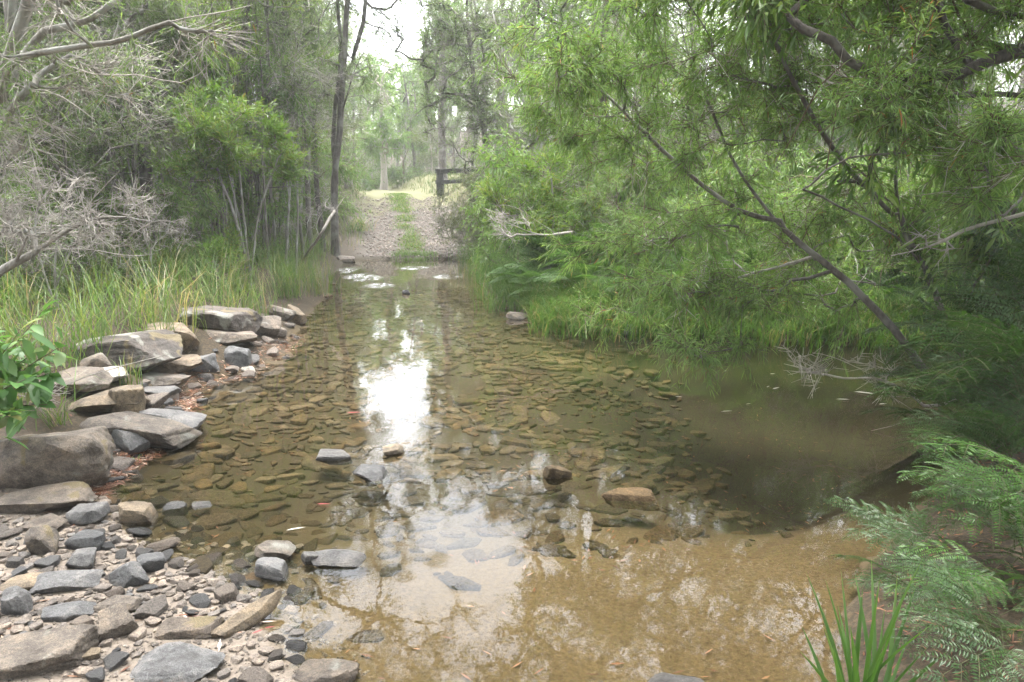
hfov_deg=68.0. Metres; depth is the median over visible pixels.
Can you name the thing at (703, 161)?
shrub
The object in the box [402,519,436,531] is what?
submerged stone
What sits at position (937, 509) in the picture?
fern
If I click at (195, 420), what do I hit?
rock
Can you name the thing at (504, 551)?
submerged stone
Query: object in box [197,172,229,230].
shrub
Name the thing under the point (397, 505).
submerged stone
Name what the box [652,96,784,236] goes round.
shrub
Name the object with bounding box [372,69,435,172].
tree
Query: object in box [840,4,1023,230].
tree
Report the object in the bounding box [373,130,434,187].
shrub
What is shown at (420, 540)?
submerged stone
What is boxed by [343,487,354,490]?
submerged stone
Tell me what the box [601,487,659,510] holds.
rock
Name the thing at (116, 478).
stone
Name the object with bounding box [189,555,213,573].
submerged stone
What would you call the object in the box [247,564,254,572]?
submerged stone
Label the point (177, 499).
submerged stone
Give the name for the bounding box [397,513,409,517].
submerged stone
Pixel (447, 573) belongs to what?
submerged stone
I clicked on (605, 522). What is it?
submerged stone
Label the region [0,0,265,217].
tree
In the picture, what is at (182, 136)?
sapling
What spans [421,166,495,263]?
shrub
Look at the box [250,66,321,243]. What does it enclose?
sapling
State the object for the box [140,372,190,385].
rock
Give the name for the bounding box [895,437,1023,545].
fern
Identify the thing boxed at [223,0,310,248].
sapling
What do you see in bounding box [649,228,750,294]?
fern
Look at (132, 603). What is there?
stone
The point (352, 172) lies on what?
shrub
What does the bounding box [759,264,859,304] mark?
fern
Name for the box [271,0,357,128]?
tree
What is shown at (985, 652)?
fern
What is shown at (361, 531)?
submerged stone
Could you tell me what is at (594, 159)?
shrub
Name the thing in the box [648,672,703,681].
rock
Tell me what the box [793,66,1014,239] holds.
shrub
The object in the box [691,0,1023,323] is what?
tree
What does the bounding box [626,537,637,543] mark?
submerged stone
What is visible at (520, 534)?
submerged stone
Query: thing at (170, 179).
shrub
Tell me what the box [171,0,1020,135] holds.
sky
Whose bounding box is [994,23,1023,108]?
tree
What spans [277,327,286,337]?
stone
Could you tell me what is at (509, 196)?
shrub
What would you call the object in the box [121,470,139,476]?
stone
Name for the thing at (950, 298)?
fern
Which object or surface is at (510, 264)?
fern
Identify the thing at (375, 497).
submerged stone
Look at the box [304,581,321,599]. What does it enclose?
submerged stone
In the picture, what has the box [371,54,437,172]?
tree
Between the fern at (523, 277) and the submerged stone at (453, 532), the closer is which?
the submerged stone at (453, 532)
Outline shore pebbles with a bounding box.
[0,493,304,681]
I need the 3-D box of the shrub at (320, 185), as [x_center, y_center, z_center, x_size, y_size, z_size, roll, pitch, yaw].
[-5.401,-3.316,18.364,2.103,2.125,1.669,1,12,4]
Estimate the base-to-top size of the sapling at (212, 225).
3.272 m
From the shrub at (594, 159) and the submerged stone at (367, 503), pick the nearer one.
the submerged stone at (367, 503)
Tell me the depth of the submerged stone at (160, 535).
3.89 m
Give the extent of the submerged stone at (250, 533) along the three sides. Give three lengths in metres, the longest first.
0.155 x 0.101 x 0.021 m
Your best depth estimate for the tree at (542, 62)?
18.05 m
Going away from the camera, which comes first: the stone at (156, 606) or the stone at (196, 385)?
the stone at (156, 606)
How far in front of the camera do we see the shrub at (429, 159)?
34.95 m
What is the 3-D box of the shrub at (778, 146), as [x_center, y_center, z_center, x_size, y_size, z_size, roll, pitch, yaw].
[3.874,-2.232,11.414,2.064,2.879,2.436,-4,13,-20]
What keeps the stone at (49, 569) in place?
on the ground at (726, 596)
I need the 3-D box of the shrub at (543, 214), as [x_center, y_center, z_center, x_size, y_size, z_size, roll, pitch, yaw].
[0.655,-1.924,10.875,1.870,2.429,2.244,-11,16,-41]
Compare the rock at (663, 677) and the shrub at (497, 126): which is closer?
the rock at (663, 677)
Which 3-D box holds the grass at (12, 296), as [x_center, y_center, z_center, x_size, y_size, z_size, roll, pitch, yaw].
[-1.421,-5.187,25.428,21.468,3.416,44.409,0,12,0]
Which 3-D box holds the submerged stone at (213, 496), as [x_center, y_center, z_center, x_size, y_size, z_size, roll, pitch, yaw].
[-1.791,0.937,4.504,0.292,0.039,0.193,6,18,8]
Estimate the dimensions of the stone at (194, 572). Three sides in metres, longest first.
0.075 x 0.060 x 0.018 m
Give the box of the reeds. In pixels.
[452,238,1023,356]
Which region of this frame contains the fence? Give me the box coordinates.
[435,167,483,195]
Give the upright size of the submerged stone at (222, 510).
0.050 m
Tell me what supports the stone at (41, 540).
on the ground at (726, 596)
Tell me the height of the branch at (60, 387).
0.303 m
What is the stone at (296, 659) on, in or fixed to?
on the ground at (726, 596)
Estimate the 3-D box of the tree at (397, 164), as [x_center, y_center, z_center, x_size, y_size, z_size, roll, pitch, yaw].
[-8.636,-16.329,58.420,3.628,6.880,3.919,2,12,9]
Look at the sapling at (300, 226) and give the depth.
13.69 m
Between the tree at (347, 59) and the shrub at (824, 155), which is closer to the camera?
the shrub at (824, 155)
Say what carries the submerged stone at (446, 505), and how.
on the ground at (726, 596)
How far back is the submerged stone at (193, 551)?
3.71 m
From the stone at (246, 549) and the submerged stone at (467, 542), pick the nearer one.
the stone at (246, 549)
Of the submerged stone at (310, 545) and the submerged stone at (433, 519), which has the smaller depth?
the submerged stone at (310, 545)
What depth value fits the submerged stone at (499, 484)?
4.82 m
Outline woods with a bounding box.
[28,0,1023,172]
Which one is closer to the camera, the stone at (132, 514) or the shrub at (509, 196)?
the stone at (132, 514)
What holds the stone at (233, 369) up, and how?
on the ground at (726, 596)
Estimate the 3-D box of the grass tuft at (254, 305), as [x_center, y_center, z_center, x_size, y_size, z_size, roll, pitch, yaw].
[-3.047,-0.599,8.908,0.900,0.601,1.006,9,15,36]
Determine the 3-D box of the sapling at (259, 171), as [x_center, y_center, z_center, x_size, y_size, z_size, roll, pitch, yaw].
[-4.789,-3.480,12.871,0.930,4.394,1.268,10,15,39]
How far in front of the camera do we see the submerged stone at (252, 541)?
3.88 m
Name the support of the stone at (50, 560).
on the ground at (726, 596)
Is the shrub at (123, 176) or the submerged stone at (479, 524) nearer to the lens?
the submerged stone at (479, 524)
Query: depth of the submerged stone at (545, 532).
4.16 m
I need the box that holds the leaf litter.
[1,202,1023,681]
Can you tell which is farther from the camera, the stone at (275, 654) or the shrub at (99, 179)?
the shrub at (99, 179)
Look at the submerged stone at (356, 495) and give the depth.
4.64 m
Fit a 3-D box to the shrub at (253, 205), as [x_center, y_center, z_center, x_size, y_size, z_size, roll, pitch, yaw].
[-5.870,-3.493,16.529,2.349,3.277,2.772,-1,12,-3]
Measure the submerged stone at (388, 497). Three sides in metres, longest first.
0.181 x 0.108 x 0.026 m
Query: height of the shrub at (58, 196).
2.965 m
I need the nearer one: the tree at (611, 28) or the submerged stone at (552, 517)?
the submerged stone at (552, 517)
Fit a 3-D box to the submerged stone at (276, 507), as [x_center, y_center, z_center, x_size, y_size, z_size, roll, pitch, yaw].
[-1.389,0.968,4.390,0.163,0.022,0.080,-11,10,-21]
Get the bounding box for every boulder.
[0,426,113,488]
[75,329,182,371]
[175,305,262,332]
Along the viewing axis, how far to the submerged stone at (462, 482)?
4.84 m
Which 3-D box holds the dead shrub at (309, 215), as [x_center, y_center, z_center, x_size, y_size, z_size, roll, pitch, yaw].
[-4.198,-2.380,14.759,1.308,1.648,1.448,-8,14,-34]
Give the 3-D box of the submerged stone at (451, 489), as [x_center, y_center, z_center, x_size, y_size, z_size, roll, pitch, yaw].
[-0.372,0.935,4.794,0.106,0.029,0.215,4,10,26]
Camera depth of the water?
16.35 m
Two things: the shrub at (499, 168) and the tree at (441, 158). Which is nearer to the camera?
the shrub at (499, 168)
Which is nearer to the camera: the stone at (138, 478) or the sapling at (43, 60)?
the stone at (138, 478)
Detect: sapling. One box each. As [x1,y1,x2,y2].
[0,0,56,186]
[0,0,81,250]
[0,10,44,171]
[18,0,161,249]
[18,1,116,249]
[56,0,170,193]
[86,81,176,247]
[98,17,168,182]
[101,2,183,186]
[104,20,186,201]
[116,0,211,252]
[135,56,203,248]
[164,67,213,238]
[165,0,254,237]
[169,40,266,259]
[189,3,252,234]
[191,0,254,260]
[193,5,267,244]
[198,8,271,131]
[205,1,260,250]
[206,15,292,244]
[209,51,275,259]
[212,0,253,236]
[217,0,320,263]
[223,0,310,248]
[234,81,319,263]
[235,0,342,268]
[238,37,349,270]
[239,38,314,243]
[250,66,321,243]
[252,7,335,263]
[253,69,310,247]
[270,25,339,274]
[280,47,360,248]
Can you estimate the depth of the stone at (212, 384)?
6.69 m
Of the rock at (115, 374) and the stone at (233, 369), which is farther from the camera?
the stone at (233, 369)
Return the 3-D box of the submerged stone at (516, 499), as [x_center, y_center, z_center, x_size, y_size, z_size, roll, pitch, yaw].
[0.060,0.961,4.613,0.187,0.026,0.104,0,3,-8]
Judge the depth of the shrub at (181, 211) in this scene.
11.05 m
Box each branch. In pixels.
[0,162,177,277]
[17,353,170,415]
[301,194,344,261]
[483,205,572,246]
[689,256,812,306]
[775,342,978,430]
[891,212,1023,269]
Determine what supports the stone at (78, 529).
on the ground at (726, 596)
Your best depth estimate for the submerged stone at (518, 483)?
4.88 m
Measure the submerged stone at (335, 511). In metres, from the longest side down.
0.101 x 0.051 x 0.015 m
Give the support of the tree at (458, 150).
on the ground at (726, 596)
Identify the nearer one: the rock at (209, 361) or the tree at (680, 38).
the rock at (209, 361)
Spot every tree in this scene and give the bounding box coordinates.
[0,0,142,200]
[0,0,149,267]
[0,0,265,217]
[18,0,211,251]
[63,0,218,253]
[105,0,261,242]
[170,0,265,235]
[182,0,316,240]
[183,1,320,82]
[206,0,352,246]
[258,5,361,177]
[264,12,371,125]
[270,0,368,254]
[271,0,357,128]
[278,6,331,232]
[286,1,351,59]
[292,0,357,252]
[292,0,416,256]
[305,11,368,86]
[316,0,362,131]
[317,19,380,114]
[327,50,398,164]
[346,42,399,169]
[354,38,413,189]
[357,97,398,133]
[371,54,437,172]
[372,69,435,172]
[372,86,419,166]
[378,0,533,227]
[393,39,430,112]
[399,22,467,172]
[409,39,474,165]
[413,0,474,179]
[430,0,507,110]
[431,0,503,167]
[434,0,493,152]
[457,0,541,151]
[460,0,1023,414]
[471,0,617,195]
[483,0,571,206]
[487,14,633,190]
[494,0,582,171]
[512,0,691,208]
[543,0,639,182]
[586,7,657,102]
[598,2,685,209]
[611,8,729,134]
[623,0,850,223]
[638,27,700,130]
[659,0,736,205]
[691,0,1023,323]
[705,4,826,107]
[736,1,832,185]
[748,0,953,184]
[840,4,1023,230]
[851,14,957,149]
[980,21,1023,111]
[984,7,1023,113]
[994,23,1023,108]
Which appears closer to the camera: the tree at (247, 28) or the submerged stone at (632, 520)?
the submerged stone at (632, 520)
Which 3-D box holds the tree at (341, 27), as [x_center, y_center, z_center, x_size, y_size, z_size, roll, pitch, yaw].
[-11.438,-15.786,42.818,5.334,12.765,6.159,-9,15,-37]
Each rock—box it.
[0,481,95,512]
[0,624,98,680]
[39,366,113,391]
[68,390,150,411]
[79,411,201,450]
[80,353,111,366]
[100,366,127,381]
[108,384,145,412]
[112,429,149,455]
[129,641,224,681]
[139,408,206,428]
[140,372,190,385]
[144,385,180,395]
[145,322,199,353]
[154,616,224,639]
[163,354,203,372]
[191,353,219,371]
[204,329,256,344]
[224,346,251,367]
[255,315,281,337]
[265,305,296,321]
[287,304,306,325]
[294,658,359,681]
[311,549,365,571]
[315,449,352,464]
[352,464,389,483]
[506,311,526,320]
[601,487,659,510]
[621,325,639,336]
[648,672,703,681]
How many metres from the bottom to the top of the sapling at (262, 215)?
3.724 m
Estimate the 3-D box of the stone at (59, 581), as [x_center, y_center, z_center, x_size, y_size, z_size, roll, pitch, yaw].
[-1.934,1.039,3.269,0.299,0.067,0.134,-1,26,-7]
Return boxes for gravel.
[0,193,471,681]
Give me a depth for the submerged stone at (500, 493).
4.70 m
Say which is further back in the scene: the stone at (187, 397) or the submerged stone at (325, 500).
the stone at (187, 397)
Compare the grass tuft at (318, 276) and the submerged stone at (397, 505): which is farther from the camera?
the grass tuft at (318, 276)
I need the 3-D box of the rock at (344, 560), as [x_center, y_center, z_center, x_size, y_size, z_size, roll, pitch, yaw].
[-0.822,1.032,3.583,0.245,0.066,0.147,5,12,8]
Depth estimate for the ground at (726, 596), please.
4.16 m
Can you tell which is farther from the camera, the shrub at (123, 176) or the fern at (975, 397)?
the shrub at (123, 176)
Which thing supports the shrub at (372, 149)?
on the ground at (726, 596)
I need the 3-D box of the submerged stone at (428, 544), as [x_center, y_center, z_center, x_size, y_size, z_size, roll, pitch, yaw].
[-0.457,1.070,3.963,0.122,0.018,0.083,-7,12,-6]
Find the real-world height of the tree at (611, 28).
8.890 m
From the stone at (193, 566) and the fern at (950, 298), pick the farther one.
the fern at (950, 298)
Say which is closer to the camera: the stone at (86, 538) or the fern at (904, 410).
the stone at (86, 538)
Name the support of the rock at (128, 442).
on the ground at (726, 596)
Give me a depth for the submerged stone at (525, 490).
4.75 m
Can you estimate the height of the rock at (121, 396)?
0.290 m
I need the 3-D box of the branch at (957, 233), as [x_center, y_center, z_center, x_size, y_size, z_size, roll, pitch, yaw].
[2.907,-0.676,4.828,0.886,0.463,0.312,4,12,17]
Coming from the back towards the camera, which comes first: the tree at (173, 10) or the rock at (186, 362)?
the tree at (173, 10)
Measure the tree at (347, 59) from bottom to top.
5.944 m
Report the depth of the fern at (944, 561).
2.73 m
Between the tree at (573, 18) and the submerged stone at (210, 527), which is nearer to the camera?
the submerged stone at (210, 527)
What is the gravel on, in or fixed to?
on the ground at (726, 596)
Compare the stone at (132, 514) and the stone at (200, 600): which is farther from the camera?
the stone at (132, 514)
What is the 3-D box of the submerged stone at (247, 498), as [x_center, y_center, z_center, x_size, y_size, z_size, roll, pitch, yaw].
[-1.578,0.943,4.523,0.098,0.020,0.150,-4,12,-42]
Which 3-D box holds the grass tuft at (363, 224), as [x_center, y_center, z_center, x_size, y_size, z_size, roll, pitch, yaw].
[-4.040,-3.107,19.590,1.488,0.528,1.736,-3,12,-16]
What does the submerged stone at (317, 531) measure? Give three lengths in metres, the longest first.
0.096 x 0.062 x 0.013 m
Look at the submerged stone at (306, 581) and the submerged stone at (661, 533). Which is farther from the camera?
the submerged stone at (661, 533)
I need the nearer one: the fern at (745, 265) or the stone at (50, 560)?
the stone at (50, 560)
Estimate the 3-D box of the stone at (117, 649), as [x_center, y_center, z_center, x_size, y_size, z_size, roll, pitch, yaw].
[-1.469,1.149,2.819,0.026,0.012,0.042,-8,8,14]
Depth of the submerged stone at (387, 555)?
3.77 m
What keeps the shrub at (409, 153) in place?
on the ground at (726, 596)
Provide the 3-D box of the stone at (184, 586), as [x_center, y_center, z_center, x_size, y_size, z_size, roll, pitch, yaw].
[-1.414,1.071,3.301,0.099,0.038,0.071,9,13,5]
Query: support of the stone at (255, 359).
on the ground at (726, 596)
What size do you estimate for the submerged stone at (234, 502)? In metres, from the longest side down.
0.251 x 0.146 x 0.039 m
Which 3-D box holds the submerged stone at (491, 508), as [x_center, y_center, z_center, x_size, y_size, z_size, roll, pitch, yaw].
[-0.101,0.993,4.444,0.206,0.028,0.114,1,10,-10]
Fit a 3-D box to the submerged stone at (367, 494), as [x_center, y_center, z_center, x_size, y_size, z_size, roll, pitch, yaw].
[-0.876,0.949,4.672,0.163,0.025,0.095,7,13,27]
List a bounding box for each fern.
[486,238,568,287]
[487,263,540,292]
[502,222,619,291]
[506,265,577,300]
[524,251,629,296]
[538,230,660,285]
[546,209,670,270]
[576,223,689,270]
[589,253,658,301]
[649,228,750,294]
[650,252,714,304]
[676,234,787,281]
[709,254,792,282]
[725,217,859,281]
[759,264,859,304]
[786,236,909,304]
[823,495,923,588]
[827,270,931,306]
[831,554,1023,646]
[842,501,988,617]
[857,360,1023,432]
[858,353,1023,456]
[861,275,1023,357]
[864,302,1023,410]
[873,301,1023,413]
[873,553,1023,644]
[878,233,1023,345]
[881,255,1023,387]
[882,234,982,279]
[883,539,1014,607]
[885,564,1023,681]
[891,397,1023,473]
[895,236,1023,382]
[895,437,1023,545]
[898,258,982,307]
[899,556,1023,656]
[901,468,993,534]
[904,440,1023,592]
[908,333,1023,467]
[915,200,1023,342]
[936,476,1023,613]
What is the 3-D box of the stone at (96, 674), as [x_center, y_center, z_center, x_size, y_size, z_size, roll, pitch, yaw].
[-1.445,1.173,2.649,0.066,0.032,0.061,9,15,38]
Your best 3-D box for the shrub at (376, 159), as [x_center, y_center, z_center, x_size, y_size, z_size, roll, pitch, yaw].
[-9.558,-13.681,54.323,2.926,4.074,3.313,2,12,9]
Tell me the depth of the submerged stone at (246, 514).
4.25 m
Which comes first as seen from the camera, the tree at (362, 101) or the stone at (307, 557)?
the stone at (307, 557)
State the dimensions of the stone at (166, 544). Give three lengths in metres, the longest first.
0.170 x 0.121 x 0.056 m
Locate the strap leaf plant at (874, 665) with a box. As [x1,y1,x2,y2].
[802,561,944,681]
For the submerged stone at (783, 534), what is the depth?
4.08 m
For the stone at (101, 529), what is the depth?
3.81 m
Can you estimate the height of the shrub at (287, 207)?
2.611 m
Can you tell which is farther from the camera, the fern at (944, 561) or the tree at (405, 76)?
the tree at (405, 76)
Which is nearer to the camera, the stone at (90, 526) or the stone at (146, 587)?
the stone at (146, 587)
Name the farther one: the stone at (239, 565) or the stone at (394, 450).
the stone at (394, 450)
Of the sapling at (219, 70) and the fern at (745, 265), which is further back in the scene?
the sapling at (219, 70)
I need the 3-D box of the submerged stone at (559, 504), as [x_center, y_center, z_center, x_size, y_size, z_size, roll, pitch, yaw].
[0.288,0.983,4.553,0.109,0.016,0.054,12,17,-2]
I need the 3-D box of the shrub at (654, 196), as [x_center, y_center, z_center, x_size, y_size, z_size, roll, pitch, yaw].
[2.392,-1.819,10.802,2.629,2.656,2.086,7,13,29]
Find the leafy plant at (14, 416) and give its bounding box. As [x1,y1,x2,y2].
[0,300,76,448]
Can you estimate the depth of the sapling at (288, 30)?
12.34 m
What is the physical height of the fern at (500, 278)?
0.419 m
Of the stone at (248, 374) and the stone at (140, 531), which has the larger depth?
the stone at (248, 374)
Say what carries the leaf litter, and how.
on the ground at (726, 596)
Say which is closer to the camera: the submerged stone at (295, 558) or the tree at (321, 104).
the submerged stone at (295, 558)
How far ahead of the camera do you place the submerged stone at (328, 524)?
4.18 m
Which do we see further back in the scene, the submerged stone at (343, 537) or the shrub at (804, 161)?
the shrub at (804, 161)
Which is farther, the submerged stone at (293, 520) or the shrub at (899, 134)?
the shrub at (899, 134)
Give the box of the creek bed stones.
[116,282,760,527]
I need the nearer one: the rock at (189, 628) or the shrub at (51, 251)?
the rock at (189, 628)
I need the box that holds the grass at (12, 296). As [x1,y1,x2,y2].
[0,168,961,430]
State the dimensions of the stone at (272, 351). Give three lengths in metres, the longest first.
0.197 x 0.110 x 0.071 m
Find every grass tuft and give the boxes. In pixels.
[22,384,104,428]
[111,350,145,385]
[126,303,188,330]
[201,271,286,315]
[256,244,324,298]
[281,247,368,296]
[338,213,377,231]
[444,238,470,261]
[449,249,487,278]
[469,267,512,300]
[473,280,520,312]
[536,294,573,331]
[573,266,623,309]
[606,294,662,327]
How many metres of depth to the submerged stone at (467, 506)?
4.48 m
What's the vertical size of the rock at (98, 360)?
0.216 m
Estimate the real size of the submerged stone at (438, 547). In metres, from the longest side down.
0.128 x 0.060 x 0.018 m
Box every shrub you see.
[0,9,158,302]
[0,15,205,296]
[0,82,142,267]
[0,148,127,309]
[1,197,100,296]
[4,136,91,274]
[26,170,155,275]
[34,73,220,267]
[58,109,154,250]
[63,159,206,238]
[83,175,206,274]
[88,175,198,285]
[121,120,228,246]
[132,177,237,269]
[146,74,313,288]
[151,127,215,233]
[161,169,262,251]
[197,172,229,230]
[214,116,295,240]
[221,184,306,268]
[245,143,322,240]
[253,167,330,238]
[268,119,349,215]
[273,175,330,257]
[288,124,371,229]
[310,72,393,192]
[318,106,358,200]
[322,129,385,190]
[342,141,389,189]
[356,146,380,186]
[367,127,390,171]
[368,131,416,174]
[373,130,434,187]
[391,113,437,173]
[393,118,427,170]
[409,117,453,175]
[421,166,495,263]
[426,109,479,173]
[454,183,574,282]
[457,97,533,198]
[459,141,557,253]
[460,124,628,267]
[470,133,637,271]
[478,165,521,228]
[530,139,598,197]
[537,107,600,201]
[549,138,724,282]
[554,120,634,218]
[576,106,710,266]
[593,120,771,280]
[596,122,700,223]
[623,156,739,232]
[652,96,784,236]
[671,127,814,273]
[685,121,766,218]
[698,66,876,235]
[701,88,831,237]
[723,145,881,289]
[739,168,1022,301]
[755,139,946,314]
[766,134,866,215]
[785,127,875,234]
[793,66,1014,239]
[802,135,964,301]
[849,106,1009,236]
[892,144,1019,309]
[942,99,1022,287]
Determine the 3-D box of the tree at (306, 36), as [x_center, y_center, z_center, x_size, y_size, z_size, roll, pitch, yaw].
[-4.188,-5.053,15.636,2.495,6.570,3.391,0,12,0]
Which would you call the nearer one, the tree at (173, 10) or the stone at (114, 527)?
the stone at (114, 527)
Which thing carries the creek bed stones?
on the ground at (726, 596)
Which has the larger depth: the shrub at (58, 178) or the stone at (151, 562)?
the shrub at (58, 178)
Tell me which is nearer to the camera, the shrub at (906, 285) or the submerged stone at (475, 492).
the submerged stone at (475, 492)
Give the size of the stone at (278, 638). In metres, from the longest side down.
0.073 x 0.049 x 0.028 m
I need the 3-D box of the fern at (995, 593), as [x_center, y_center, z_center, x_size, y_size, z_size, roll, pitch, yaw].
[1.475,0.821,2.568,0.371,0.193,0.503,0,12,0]
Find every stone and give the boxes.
[0,525,9,532]
[0,527,23,538]
[0,552,12,558]
[0,572,43,590]
[0,585,32,614]
[5,556,24,567]
[11,566,26,577]
[19,513,67,530]
[24,525,59,554]
[29,569,103,594]
[34,555,60,567]
[37,566,53,571]
[40,601,96,621]
[64,529,105,550]
[65,501,110,524]
[65,547,96,569]
[69,615,94,624]
[74,527,85,532]
[81,647,100,660]
[84,590,92,595]
[85,523,94,528]
[85,667,104,681]
[90,659,102,665]
[93,595,142,612]
[94,528,105,534]
[97,602,138,642]
[101,541,115,550]
[103,651,129,671]
[105,586,125,597]
[106,495,117,504]
[107,476,126,483]
[108,524,121,531]
[109,505,118,512]
[109,561,149,587]
[110,456,135,471]
[110,535,121,543]
[112,647,120,651]
[115,548,126,559]
[118,501,157,527]
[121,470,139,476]
[121,491,144,501]
[125,527,151,536]
[127,545,135,551]
[129,473,143,482]
[132,594,168,618]
[133,454,147,461]
[135,547,153,556]
[136,552,164,572]
[136,584,157,591]
[140,379,150,384]
[145,392,169,408]
[146,537,179,551]
[149,496,169,508]
[155,529,174,540]
[158,513,164,520]
[162,501,187,516]
[162,515,189,527]
[162,549,173,562]
[163,398,172,405]
[164,406,183,410]
[165,531,177,535]
[167,556,184,568]
[169,393,178,400]
[171,497,181,500]
[175,525,188,530]
[175,580,198,591]
[179,549,202,554]
[180,532,191,540]
[181,396,196,402]
[181,498,193,510]
[182,569,199,576]
[185,563,198,571]
[185,609,198,614]
[187,490,233,504]
[188,382,201,390]
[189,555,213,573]
[189,593,210,607]
[190,536,204,543]
[191,392,204,398]
[191,525,203,531]
[192,501,211,509]
[192,509,206,517]
[192,532,211,540]
[196,398,207,406]
[196,513,237,526]
[198,373,214,381]
[202,509,211,514]
[205,523,217,530]
[205,547,226,554]
[206,380,224,388]
[208,532,243,545]
[208,552,222,564]
[210,508,237,514]
[211,588,282,638]
[213,497,244,508]
[213,583,238,604]
[218,526,231,530]
[221,536,240,546]
[223,379,232,384]
[224,365,238,372]
[226,376,239,382]
[228,547,244,559]
[228,677,236,681]
[229,573,245,585]
[231,559,252,571]
[235,508,258,521]
[236,538,257,550]
[237,666,273,681]
[238,520,256,529]
[240,366,255,371]
[240,494,255,502]
[241,370,258,382]
[241,504,251,508]
[241,546,252,554]
[242,572,263,586]
[243,528,262,538]
[245,580,263,586]
[247,555,258,562]
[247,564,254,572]
[248,503,258,507]
[250,341,262,346]
[251,354,259,364]
[251,535,260,540]
[254,493,282,502]
[254,540,296,559]
[254,557,288,580]
[257,534,277,543]
[259,503,285,511]
[259,588,273,598]
[260,510,280,522]
[262,336,274,343]
[262,579,272,583]
[265,515,286,526]
[266,346,278,356]
[267,648,282,661]
[268,634,285,642]
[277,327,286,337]
[277,604,286,609]
[279,486,301,497]
[279,513,291,517]
[281,595,297,605]
[283,323,295,327]
[284,532,297,535]
[285,640,306,652]
[285,654,304,663]
[286,585,301,596]
[288,553,313,568]
[288,562,296,568]
[290,517,297,523]
[294,588,315,604]
[297,493,310,498]
[301,520,321,526]
[301,551,317,565]
[302,537,317,550]
[302,578,316,584]
[303,621,332,641]
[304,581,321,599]
[306,503,314,511]
[311,529,322,534]
[313,506,325,511]
[314,498,332,503]
[317,533,337,544]
[318,602,325,608]
[319,520,336,527]
[323,491,348,498]
[327,576,338,583]
[329,511,351,526]
[331,510,348,512]
[337,255,355,262]
[337,535,349,539]
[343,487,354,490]
[345,507,368,518]
[346,499,353,504]
[346,521,354,527]
[346,629,383,642]
[349,536,367,540]
[351,492,360,497]
[354,528,368,533]
[356,567,370,575]
[358,501,378,506]
[360,490,377,498]
[368,491,388,502]
[371,489,382,492]
[373,524,391,532]
[376,525,399,537]
[377,550,400,559]
[379,493,402,501]
[380,509,398,513]
[380,563,401,576]
[382,443,403,456]
[382,514,398,519]
[383,541,394,546]
[391,500,402,509]
[392,483,401,489]
[395,496,424,505]
[396,533,403,541]
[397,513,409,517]
[402,290,409,294]
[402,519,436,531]
[404,488,416,495]
[407,534,414,538]
[408,547,424,552]
[413,517,430,521]
[414,541,433,548]
[414,557,431,560]
[415,538,431,543]
[420,516,443,522]
[422,533,437,540]
[428,509,435,513]
[434,542,446,552]
[438,575,480,590]
[439,529,464,535]
[441,502,456,509]
[441,534,464,538]
[444,492,462,498]
[444,571,453,575]
[445,486,459,494]
[446,477,470,489]
[446,537,481,549]
[449,497,461,499]
[452,498,487,514]
[461,482,477,494]
[462,520,487,527]
[462,548,488,562]
[467,486,480,496]
[474,509,524,525]
[476,527,512,536]
[478,506,510,513]
[485,489,516,496]
[486,481,509,487]
[487,513,497,526]
[489,545,515,558]
[490,500,512,505]
[494,503,508,507]
[507,496,534,503]
[507,497,540,503]
[507,554,524,565]
[508,489,519,494]
[512,480,533,486]
[513,531,530,538]
[515,484,561,495]
[517,503,544,511]
[519,504,536,520]
[522,497,559,508]
[523,482,543,485]
[524,527,544,535]
[532,480,559,493]
[532,544,566,551]
[537,530,548,534]
[539,492,571,502]
[540,549,562,556]
[543,465,571,484]
[545,512,559,521]
[545,530,564,544]
[551,501,568,507]
[557,522,575,529]
[557,548,575,558]
[561,481,580,492]
[579,485,591,489]
[582,506,592,511]
[582,543,608,550]
[593,504,627,514]
[593,518,624,526]
[598,547,617,553]
[602,551,619,558]
[622,517,643,522]
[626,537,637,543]
[629,512,644,516]
[643,525,675,540]
[647,540,662,544]
[659,514,666,519]
[662,506,672,510]
[665,511,679,516]
[668,524,685,532]
[671,508,680,514]
[672,515,700,525]
[676,525,705,537]
[681,537,700,544]
[745,540,751,546]
[778,530,793,537]
[784,525,807,530]
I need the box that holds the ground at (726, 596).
[0,98,1023,681]
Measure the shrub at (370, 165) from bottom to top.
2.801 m
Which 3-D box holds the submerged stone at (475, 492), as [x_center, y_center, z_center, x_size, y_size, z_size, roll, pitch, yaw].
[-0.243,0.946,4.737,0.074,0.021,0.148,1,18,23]
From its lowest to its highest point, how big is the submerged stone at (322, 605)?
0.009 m
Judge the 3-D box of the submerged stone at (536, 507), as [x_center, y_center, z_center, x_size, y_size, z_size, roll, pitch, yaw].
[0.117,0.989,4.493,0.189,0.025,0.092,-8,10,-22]
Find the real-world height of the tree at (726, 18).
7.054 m
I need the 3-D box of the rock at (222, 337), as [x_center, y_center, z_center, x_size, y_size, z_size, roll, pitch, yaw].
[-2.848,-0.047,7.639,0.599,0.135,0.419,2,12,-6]
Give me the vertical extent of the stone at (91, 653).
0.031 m
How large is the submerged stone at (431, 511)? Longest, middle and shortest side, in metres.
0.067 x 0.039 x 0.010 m
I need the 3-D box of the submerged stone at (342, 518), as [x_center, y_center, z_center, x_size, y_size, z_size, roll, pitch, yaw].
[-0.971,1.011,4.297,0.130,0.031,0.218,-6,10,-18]
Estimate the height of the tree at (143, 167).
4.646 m
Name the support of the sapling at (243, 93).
on the ground at (726, 596)
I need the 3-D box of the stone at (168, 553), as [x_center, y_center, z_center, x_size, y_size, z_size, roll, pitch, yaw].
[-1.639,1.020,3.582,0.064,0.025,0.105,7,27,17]

